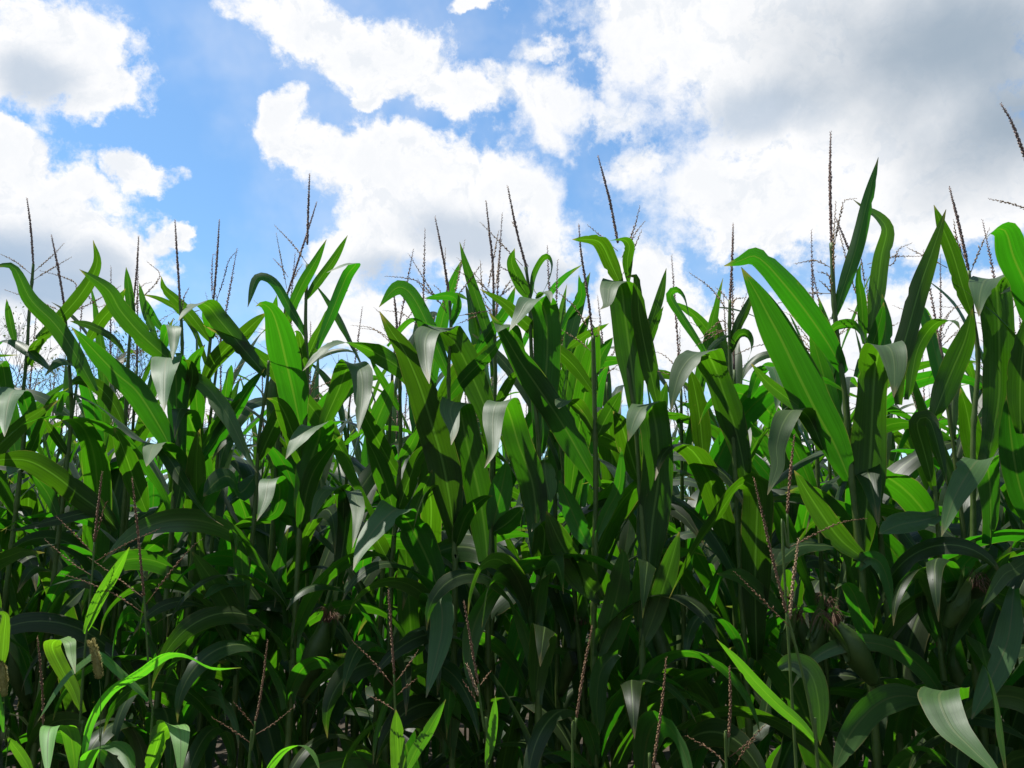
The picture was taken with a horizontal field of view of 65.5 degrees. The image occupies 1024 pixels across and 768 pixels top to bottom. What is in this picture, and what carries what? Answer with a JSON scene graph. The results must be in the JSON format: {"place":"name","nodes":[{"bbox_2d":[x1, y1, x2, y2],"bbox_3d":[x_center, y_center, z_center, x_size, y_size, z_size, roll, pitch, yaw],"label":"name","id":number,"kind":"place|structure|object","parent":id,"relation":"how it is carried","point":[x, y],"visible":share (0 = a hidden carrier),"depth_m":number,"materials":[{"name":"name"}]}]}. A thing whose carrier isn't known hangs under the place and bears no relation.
{"place":"outdoors","nodes":[
{"label":"outdoors","id":0,"kind":"place"},
{"bbox_2d":[0,611,9,767],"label":"plant","id":1,"kind":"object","parent":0,"point":[4,634],"depth_m":1.86,"materials":[{"name":"green plant"}]},
{"bbox_2d":[1,633,1003,767],"bbox_3d":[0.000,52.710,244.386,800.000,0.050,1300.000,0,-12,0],"label":"ground","id":2,"kind":"structure","parent":0,"point":[221,752],"depth_m":6.69,"materials":[{"name":"soil"}]},
{"bbox_2d":[0,366,39,575],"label":"corn plant","id":3,"kind":"object","parent":2,"relation":"on","point":[25,511],"visible":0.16,"depth_m":3.74,"materials":[{"name":"green plant"}]},
{"bbox_2d":[0,413,49,602],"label":"corn plant","id":4,"kind":"object","parent":2,"relation":"on","point":[4,539],"visible":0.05,"depth_m":4.63,"materials":[{"name":"green plant"}]},
{"bbox_2d":[7,382,69,766],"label":"corn plant","id":5,"kind":"object","parent":2,"relation":"on","point":[67,508],"visible":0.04,"depth_m":4.57,"materials":[{"name":"green plant"}]},
{"bbox_2d":[0,357,78,745],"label":"corn plant","id":6,"kind":"object","parent":2,"relation":"on","point":[29,498],"visible":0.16,"depth_m":3.80,"materials":[{"name":"green plant"}]},
{"bbox_2d":[0,198,122,767],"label":"corn plant","id":7,"kind":"object","parent":2,"relation":"on","point":[11,396],"visible":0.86,"depth_m":2.85,"materials":[{"name":"green plant"}]},
{"bbox_2d":[0,384,135,702],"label":"corn plant","id":8,"kind":"object","parent":2,"relation":"on","point":[26,562],"visible":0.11,"depth_m":3.15,"materials":[{"name":"green plant"}]},
{"bbox_2d":[2,391,136,720],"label":"corn plant","id":9,"kind":"object","parent":2,"relation":"on","point":[71,524],"visible":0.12,"depth_m":4.64,"materials":[{"name":"green plant"}]},
{"bbox_2d":[0,306,156,488],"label":"tree","id":10,"kind":"object","parent":2,"relation":"on","point":[50,348],"visible":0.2,"depth_m":27.94,"materials":[{"name":"green plant"}]},
{"bbox_2d":[0,405,157,767],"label":"corn plant","id":11,"kind":"object","parent":2,"relation":"on","point":[55,763],"visible":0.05,"depth_m":3.57,"materials":[{"name":"green plant"}]},
{"bbox_2d":[0,318,157,764],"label":"corn plant","id":12,"kind":"object","parent":2,"relation":"on","point":[113,466],"visible":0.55,"depth_m":3.19,"materials":[{"name":"green plant"}]},
{"bbox_2d":[17,265,152,767],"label":"corn plant","id":13,"kind":"object","parent":2,"relation":"on","point":[93,440],"visible":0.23,"depth_m":2.92,"materials":[{"name":"green plant"}]},
{"bbox_2d":[5,365,167,767],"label":"corn plant","id":14,"kind":"object","parent":2,"relation":"on","point":[15,579],"visible":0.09,"depth_m":3.71,"materials":[{"name":"green plant"}]},
{"bbox_2d":[47,347,132,708],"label":"corn plant","id":15,"kind":"object","parent":2,"relation":"on","point":[76,475],"visible":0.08,"depth_m":3.64,"materials":[{"name":"green plant"}]},
{"bbox_2d":[87,637,102,767],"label":"foxtail grass","id":16,"kind":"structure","parent":2,"relation":"on","point":[96,658],"depth_m":1.79,"materials":[{"name":"plant"}]},
{"bbox_2d":[14,310,201,436],"bbox_3d":[-12.724,2.304,24.248,5.112,8.617,8.862,11,-16,-41],"label":"tree","id":17,"kind":"object","parent":2,"relation":"on","point":[140,359],"visible":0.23,"depth_m":24.08,"materials":[{"name":"green plant"}]},
{"bbox_2d":[0,308,219,767],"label":"corn plant","id":18,"kind":"object","parent":2,"relation":"on","point":[14,672],"visible":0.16,"depth_m":3.05,"materials":[{"name":"green plant"}]},
{"bbox_2d":[0,235,221,767],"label":"corn plant","id":19,"kind":"object","parent":2,"relation":"on","point":[48,476],"visible":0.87,"depth_m":2.57,"materials":[{"name":"green plant"}]},
{"bbox_2d":[3,236,230,767],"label":"corn plant","id":20,"kind":"object","parent":2,"relation":"on","point":[75,547],"visible":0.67,"depth_m":2.83,"materials":[{"name":"green plant"}]},
{"bbox_2d":[7,471,233,767],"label":"corn plant","id":21,"kind":"object","parent":2,"relation":"on","point":[76,742],"visible":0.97,"depth_m":1.86,"materials":[{"name":"green plant"}]},
{"bbox_2d":[38,477,202,767],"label":"corn plant","id":22,"kind":"object","parent":2,"relation":"on","point":[161,732],"visible":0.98,"depth_m":1.84,"materials":[{"name":"green plant"}]},
{"bbox_2d":[0,219,256,767],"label":"corn plant","id":23,"kind":"object","parent":2,"relation":"on","point":[179,380],"visible":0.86,"depth_m":2.52,"materials":[{"name":"green plant"}]},
{"bbox_2d":[0,260,269,767],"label":"corn plant","id":24,"kind":"object","parent":2,"relation":"on","point":[43,398],"visible":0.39,"depth_m":3.01,"materials":[{"name":"green plant"}]},
{"bbox_2d":[124,438,172,744],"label":"corn plant","id":25,"kind":"object","parent":2,"relation":"on","point":[154,497],"visible":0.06,"depth_m":4.56,"materials":[{"name":"green plant"}]},
{"bbox_2d":[2,248,328,767],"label":"corn plant","id":26,"kind":"object","parent":2,"relation":"on","point":[149,472],"visible":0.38,"depth_m":2.90,"materials":[{"name":"green plant"}]},
{"bbox_2d":[51,414,287,763],"bbox_3d":[-1.607,1.143,3.781,1.229,2.510,0.474,1,-12,-4],"label":"corn plant","id":27,"kind":"object","parent":2,"relation":"on","point":[160,476],"visible":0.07,"depth_m":3.70,"materials":[{"name":"green plant"}]},
{"bbox_2d":[127,363,251,710],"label":"corn plant","id":28,"kind":"object","parent":2,"relation":"on","point":[234,394],"visible":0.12,"depth_m":3.71,"materials":[{"name":"green plant"}]},
{"bbox_2d":[53,219,353,767],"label":"corn plant","id":29,"kind":"object","parent":2,"relation":"on","point":[215,434],"visible":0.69,"depth_m":2.60,"materials":[{"name":"green plant"}]},
{"bbox_2d":[94,378,334,767],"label":"corn plant","id":30,"kind":"object","parent":2,"relation":"on","point":[164,700],"visible":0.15,"depth_m":3.44,"materials":[{"name":"green plant"}]},
{"bbox_2d":[172,336,265,767],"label":"corn plant","id":31,"kind":"object","parent":2,"relation":"on","point":[199,470],"visible":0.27,"depth_m":2.75,"materials":[{"name":"green plant"}]},
{"bbox_2d":[203,374,278,767],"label":"corn plant","id":32,"kind":"object","parent":2,"relation":"on","point":[242,509],"visible":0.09,"depth_m":4.21,"materials":[{"name":"green plant"}]},
{"bbox_2d":[81,299,404,767],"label":"corn plant","id":33,"kind":"object","parent":2,"relation":"on","point":[274,493],"visible":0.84,"depth_m":2.44,"materials":[{"name":"green plant"}]},
{"bbox_2d":[103,173,406,767],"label":"corn plant","id":34,"kind":"object","parent":2,"relation":"on","point":[310,449],"visible":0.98,"depth_m":2.39,"materials":[{"name":"green plant"}]},
{"bbox_2d":[139,201,376,767],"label":"corn plant","id":35,"kind":"object","parent":2,"relation":"on","point":[255,636],"visible":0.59,"depth_m":2.68,"materials":[{"name":"green plant"}]},
{"bbox_2d":[213,640,319,767],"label":"corn plant","id":36,"kind":"object","parent":2,"relation":"on","point":[276,759],"visible":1,"depth_m":1.84,"materials":[{"name":"green plant"}]},
{"bbox_2d":[154,321,411,757],"bbox_3d":[-0.762,0.959,2.833,0.346,2.482,1.156,-10,-15,39],"label":"corn plant","id":37,"kind":"object","parent":2,"relation":"on","point":[282,465],"visible":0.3,"depth_m":2.82,"materials":[{"name":"green plant"}]},
{"bbox_2d":[224,415,347,747],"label":"corn plant","id":38,"kind":"object","parent":2,"relation":"on","point":[228,515],"visible":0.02,"depth_m":4.16,"materials":[{"name":"green plant"}]},
{"bbox_2d":[213,322,369,743],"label":"corn plant","id":39,"kind":"object","parent":2,"relation":"on","point":[291,548],"visible":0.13,"depth_m":3.54,"materials":[{"name":"green plant"}]},
{"bbox_2d":[213,254,377,767],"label":"corn plant","id":40,"kind":"object","parent":2,"relation":"on","point":[329,515],"visible":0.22,"depth_m":2.78,"materials":[{"name":"green plant"}]},
{"bbox_2d":[283,430,378,756],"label":"corn plant","id":41,"kind":"object","parent":2,"relation":"on","point":[322,692],"visible":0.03,"depth_m":4.24,"materials":[{"name":"green plant"}]},
{"bbox_2d":[154,251,528,767],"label":"corn plant","id":42,"kind":"object","parent":2,"relation":"on","point":[340,452],"visible":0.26,"depth_m":2.77,"materials":[{"name":"green plant"}]},
{"bbox_2d":[319,354,370,751],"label":"corn plant","id":43,"kind":"object","parent":2,"relation":"on","point":[336,638],"visible":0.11,"depth_m":5.09,"materials":[{"name":"green plant"}]},
{"bbox_2d":[255,309,450,750],"bbox_3d":[-0.798,0.985,3.461,1.293,2.688,0.777,0,-12,-2],"label":"corn plant","id":44,"kind":"object","parent":2,"relation":"on","point":[367,580],"visible":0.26,"depth_m":3.53,"materials":[{"name":"green plant"}]},
{"bbox_2d":[327,448,379,737],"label":"corn plant","id":45,"kind":"object","parent":2,"relation":"on","point":[376,599],"visible":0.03,"depth_m":4.91,"materials":[{"name":"green plant"}]},
{"bbox_2d":[330,403,378,744],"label":"corn plant","id":46,"kind":"object","parent":2,"relation":"on","point":[362,457],"visible":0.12,"depth_m":4.21,"materials":[{"name":"green plant"}]},
{"bbox_2d":[338,391,407,758],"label":"corn plant","id":47,"kind":"object","parent":2,"relation":"on","point":[369,690],"visible":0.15,"depth_m":3.48,"materials":[{"name":"green plant"}]},
{"bbox_2d":[321,391,442,706],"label":"corn plant","id":48,"kind":"object","parent":2,"relation":"on","point":[363,693],"visible":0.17,"depth_m":4.34,"materials":[{"name":"green plant"}]},
{"bbox_2d":[352,589,445,767],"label":"corn plant","id":49,"kind":"object","parent":2,"relation":"on","point":[398,759],"visible":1,"depth_m":1.69,"materials":[{"name":"green plant"}]},
{"bbox_2d":[286,297,526,767],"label":"corn plant","id":50,"kind":"object","parent":2,"relation":"on","point":[384,465],"visible":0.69,"depth_m":2.39,"materials":[{"name":"green plant"}]},
{"bbox_2d":[335,229,487,767],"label":"corn plant","id":51,"kind":"object","parent":2,"relation":"on","point":[411,616],"visible":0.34,"depth_m":2.63,"materials":[{"name":"green plant"}]},
{"bbox_2d":[313,364,527,767],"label":"corn plant","id":52,"kind":"object","parent":2,"relation":"on","point":[359,467],"visible":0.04,"depth_m":3.43,"materials":[{"name":"green plant"}]},
{"bbox_2d":[300,215,597,767],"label":"corn plant","id":53,"kind":"object","parent":2,"relation":"on","point":[421,546],"visible":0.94,"depth_m":2.30,"materials":[{"name":"green plant"}]},
{"bbox_2d":[302,200,595,767],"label":"corn plant","id":54,"kind":"object","parent":2,"relation":"on","point":[494,516],"visible":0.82,"depth_m":2.38,"materials":[{"name":"green plant"}]},
{"bbox_2d":[368,377,574,767],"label":"corn plant","id":55,"kind":"object","parent":2,"relation":"on","point":[504,634],"visible":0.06,"depth_m":3.30,"materials":[{"name":"green plant"}]},
{"bbox_2d":[463,600,497,767],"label":"corn plant","id":56,"kind":"object","parent":2,"relation":"on","point":[491,732],"visible":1,"depth_m":1.64,"materials":[{"name":"green plant"}]},
{"bbox_2d":[402,186,563,767],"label":"corn plant","id":57,"kind":"object","parent":2,"relation":"on","point":[535,475],"visible":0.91,"depth_m":2.24,"materials":[{"name":"green plant"}]},
{"bbox_2d":[431,393,547,767],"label":"corn plant","id":58,"kind":"object","parent":2,"relation":"on","point":[434,739],"visible":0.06,"depth_m":3.99,"materials":[{"name":"green plant"}]},
{"bbox_2d":[476,391,534,767],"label":"corn plant","id":59,"kind":"object","parent":2,"relation":"on","point":[517,763],"visible":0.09,"depth_m":3.97,"materials":[{"name":"green plant"}]},
{"bbox_2d":[0,285,1023,767],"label":"distant corn","id":60,"kind":"object","parent":2,"relation":"on","point":[22,425],"depth_m":2.67,"materials":[{"name":"green plant"}]},
{"bbox_2d":[336,212,703,767],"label":"corn plant","id":61,"kind":"object","parent":2,"relation":"on","point":[508,679],"visible":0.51,"depth_m":2.65,"materials":[{"name":"green plant"}]},
{"bbox_2d":[431,341,633,767],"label":"corn plant","id":62,"kind":"object","parent":2,"relation":"on","point":[507,623],"visible":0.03,"depth_m":3.29,"materials":[{"name":"green plant"}]},
{"bbox_2d":[571,625,592,767],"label":"corn plant","id":63,"kind":"object","parent":2,"relation":"on","point":[573,732],"visible":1,"depth_m":1.63,"materials":[{"name":"plant"}]},
{"bbox_2d":[459,223,720,767],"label":"corn plant","id":64,"kind":"object","parent":2,"relation":"on","point":[580,574],"visible":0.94,"depth_m":2.21,"materials":[{"name":"green plant"}]},
{"bbox_2d":[547,296,639,767],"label":"corn plant","id":65,"kind":"object","parent":2,"relation":"on","point":[626,664],"visible":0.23,"depth_m":3.20,"materials":[{"name":"green plant"}]},
{"bbox_2d":[457,259,753,767],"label":"corn plant","id":66,"kind":"object","parent":2,"relation":"on","point":[567,609],"visible":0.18,"depth_m":2.54,"materials":[{"name":"green plant"}]},
{"bbox_2d":[443,246,770,767],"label":"corn plant","id":67,"kind":"object","parent":2,"relation":"on","point":[558,680],"visible":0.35,"depth_m":2.64,"materials":[{"name":"green plant"}]},
{"bbox_2d":[501,405,713,767],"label":"corn plant","id":68,"kind":"object","parent":2,"relation":"on","point":[590,501],"visible":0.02,"depth_m":3.91,"materials":[{"name":"green plant"}]},
{"bbox_2d":[498,301,740,748],"bbox_3d":[0.287,0.956,3.279,0.600,2.670,1.431,8,-14,-32],"label":"corn plant","id":69,"kind":"object","parent":2,"relation":"on","point":[583,495],"visible":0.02,"depth_m":3.27,"materials":[{"name":"green plant"}]},
{"bbox_2d":[462,155,832,767],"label":"corn plant","id":70,"kind":"object","parent":2,"relation":"on","point":[634,328],"visible":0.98,"depth_m":2.17,"materials":[{"name":"green plant"}]},
{"bbox_2d":[648,657,667,767],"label":"corn plant","id":71,"kind":"object","parent":2,"relation":"on","point":[657,732],"visible":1,"depth_m":1.58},
{"bbox_2d":[603,400,731,764],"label":"corn plant","id":72,"kind":"object","parent":2,"relation":"on","point":[711,757],"visible":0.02,"depth_m":3.82,"materials":[{"name":"green plant"}]},
{"bbox_2d":[583,401,767,767],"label":"corn plant","id":73,"kind":"object","parent":2,"relation":"on","point":[633,632],"visible":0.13,"depth_m":3.08,"materials":[{"name":"green plant"}]},
{"bbox_2d":[546,259,876,767],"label":"corn plant","id":74,"kind":"object","parent":2,"relation":"on","point":[758,404],"visible":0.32,"depth_m":2.50,"materials":[{"name":"green plant"}]},
{"bbox_2d":[598,225,843,767],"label":"corn plant","id":75,"kind":"object","parent":2,"relation":"on","point":[754,565],"visible":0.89,"depth_m":2.23,"materials":[{"name":"green plant"}]},
{"bbox_2d":[668,371,781,767],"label":"corn plant","id":76,"kind":"object","parent":2,"relation":"on","point":[690,702],"visible":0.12,"depth_m":4.47,"materials":[{"name":"green plant"}]},
{"bbox_2d":[687,666,764,767],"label":"corn plant","id":77,"kind":"object","parent":2,"relation":"on","point":[726,746],"visible":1,"depth_m":1.55,"materials":[{"name":"plant"}]},
{"bbox_2d":[634,387,830,765],"bbox_3d":[0.936,1.163,4.031,1.258,2.573,0.482,-6,-13,28],"label":"corn plant","id":78,"kind":"object","parent":2,"relation":"on","point":[676,490],"visible":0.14,"depth_m":4.12,"materials":[{"name":"green plant"}]},
{"bbox_2d":[579,293,886,767],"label":"corn plant","id":79,"kind":"object","parent":2,"relation":"on","point":[701,567],"visible":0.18,"depth_m":3.15,"materials":[{"name":"green plant"}]},
{"bbox_2d":[628,266,864,767],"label":"corn plant","id":80,"kind":"object","parent":2,"relation":"on","point":[711,487],"visible":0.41,"depth_m":2.44,"materials":[{"name":"green plant"}]},
{"bbox_2d":[671,364,834,762],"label":"corn plant","id":81,"kind":"object","parent":2,"relation":"on","point":[724,594],"visible":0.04,"depth_m":3.91,"materials":[{"name":"green plant"}]},
{"bbox_2d":[717,478,828,767],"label":"corn plant","id":82,"kind":"object","parent":2,"relation":"on","point":[808,670],"visible":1,"depth_m":1.52,"materials":[{"name":"green plant"}]},
{"bbox_2d":[712,362,855,744],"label":"corn plant","id":83,"kind":"object","parent":2,"relation":"on","point":[757,431],"visible":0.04,"depth_m":3.90,"materials":[{"name":"green plant"}]},
{"bbox_2d":[756,402,839,767],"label":"corn plant","id":84,"kind":"object","parent":2,"relation":"on","point":[798,514],"visible":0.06,"depth_m":3.02,"materials":[{"name":"green plant"}]},
{"bbox_2d":[706,412,912,764],"bbox_3d":[1.529,1.102,3.760,1.387,2.581,0.581,-2,-12,9],"label":"corn plant","id":85,"kind":"object","parent":2,"relation":"on","point":[827,590],"visible":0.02,"depth_m":3.78,"materials":[{"name":"green plant"}]},
{"bbox_2d":[663,230,981,767],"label":"corn plant","id":86,"kind":"object","parent":2,"relation":"on","point":[909,464],"visible":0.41,"depth_m":2.53,"materials":[{"name":"green plant"}]},
{"bbox_2d":[781,433,866,767],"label":"corn plant","id":87,"kind":"object","parent":2,"relation":"on","point":[784,534],"visible":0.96,"depth_m":1.60,"materials":[{"name":"plant"}]},
{"bbox_2d":[732,200,921,767],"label":"corn plant","id":88,"kind":"object","parent":2,"relation":"on","point":[874,318],"visible":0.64,"depth_m":2.43,"materials":[{"name":"green plant"}]},
{"bbox_2d":[676,298,1011,766],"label":"corn plant","id":89,"kind":"object","parent":2,"relation":"on","point":[762,467],"visible":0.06,"depth_m":3.13,"materials":[{"name":"green plant"}]},
{"bbox_2d":[780,330,952,767],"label":"corn plant","id":90,"kind":"object","parent":2,"relation":"on","point":[813,561],"visible":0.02,"depth_m":2.96,"materials":[{"name":"green plant"}]},
{"bbox_2d":[783,262,959,767],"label":"corn plant","id":91,"kind":"object","parent":2,"relation":"on","point":[914,634],"visible":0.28,"depth_m":2.32,"materials":[{"name":"green plant"}]},
{"bbox_2d":[724,131,1023,767],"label":"corn plant","id":92,"kind":"object","parent":2,"relation":"on","point":[802,393],"visible":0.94,"depth_m":2.04,"materials":[{"name":"green plant"}]},
{"bbox_2d":[815,395,937,712],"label":"corn plant","id":93,"kind":"object","parent":2,"relation":"on","point":[918,479],"visible":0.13,"depth_m":4.42,"materials":[{"name":"green plant"}]},
{"bbox_2d":[803,400,958,759],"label":"corn plant","id":94,"kind":"object","parent":2,"relation":"on","point":[915,474],"visible":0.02,"depth_m":4.38,"materials":[{"name":"green plant"}]},
{"bbox_2d":[801,368,981,762],"bbox_3d":[1.743,1.023,3.636,1.260,2.686,0.356,-11,-16,43],"label":"corn plant","id":95,"kind":"object","parent":2,"relation":"on","point":[939,474],"visible":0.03,"depth_m":3.71,"materials":[{"name":"green plant"}]},
{"bbox_2d":[774,251,1023,767],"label":"corn plant","id":96,"kind":"object","parent":2,"relation":"on","point":[906,493],"visible":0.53,"depth_m":2.38,"materials":[{"name":"green plant"}]},
{"bbox_2d":[793,410,1023,767],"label":"corn plant","id":97,"kind":"object","parent":2,"relation":"on","point":[935,699],"visible":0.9,"depth_m":1.87,"materials":[{"name":"green plant"}]},
{"bbox_2d":[797,219,1023,753],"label":"corn plant","id":98,"kind":"object","parent":2,"relation":"on","point":[906,541],"visible":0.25,"depth_m":2.51,"materials":[{"name":"green plant"}]},
{"bbox_2d":[882,355,970,681],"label":"corn plant","id":99,"kind":"object","parent":2,"relation":"on","point":[898,435],"visible":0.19,"depth_m":4.46,"materials":[{"name":"green plant"}]},
{"bbox_2d":[850,256,1003,743],"bbox_3d":[1.766,0.853,3.092,1.196,2.795,0.406,5,-13,-24],"label":"corn plant","id":100,"kind":"object","parent":2,"relation":"on","point":[993,551],"visible":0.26,"depth_m":3.15,"materials":[{"name":"green plant"}]},
{"bbox_2d":[846,186,1023,767],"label":"corn plant","id":101,"kind":"object","parent":2,"relation":"on","point":[978,442],"visible":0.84,"depth_m":2.08,"materials":[{"name":"green plant"}]},
{"bbox_2d":[881,328,1023,748],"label":"corn plant","id":102,"kind":"object","parent":2,"relation":"on","point":[1005,519],"visible":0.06,"depth_m":3.67,"materials":[{"name":"green plant"}]},
{"bbox_2d":[889,392,1023,679],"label":"corn plant","id":103,"kind":"object","parent":2,"relation":"on","point":[933,660],"visible":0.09,"depth_m":3.73,"materials":[{"name":"green plant"}]},
{"bbox_2d":[950,102,1023,748],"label":"corn plant","id":104,"kind":"object","parent":2,"relation":"on","point":[1005,647],"visible":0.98,"depth_m":1.88,"materials":[{"name":"green plant"}]},
{"bbox_2d":[0,0,1023,500],"label":"sky","id":105,"kind":"structure","parent":0,"point":[121,121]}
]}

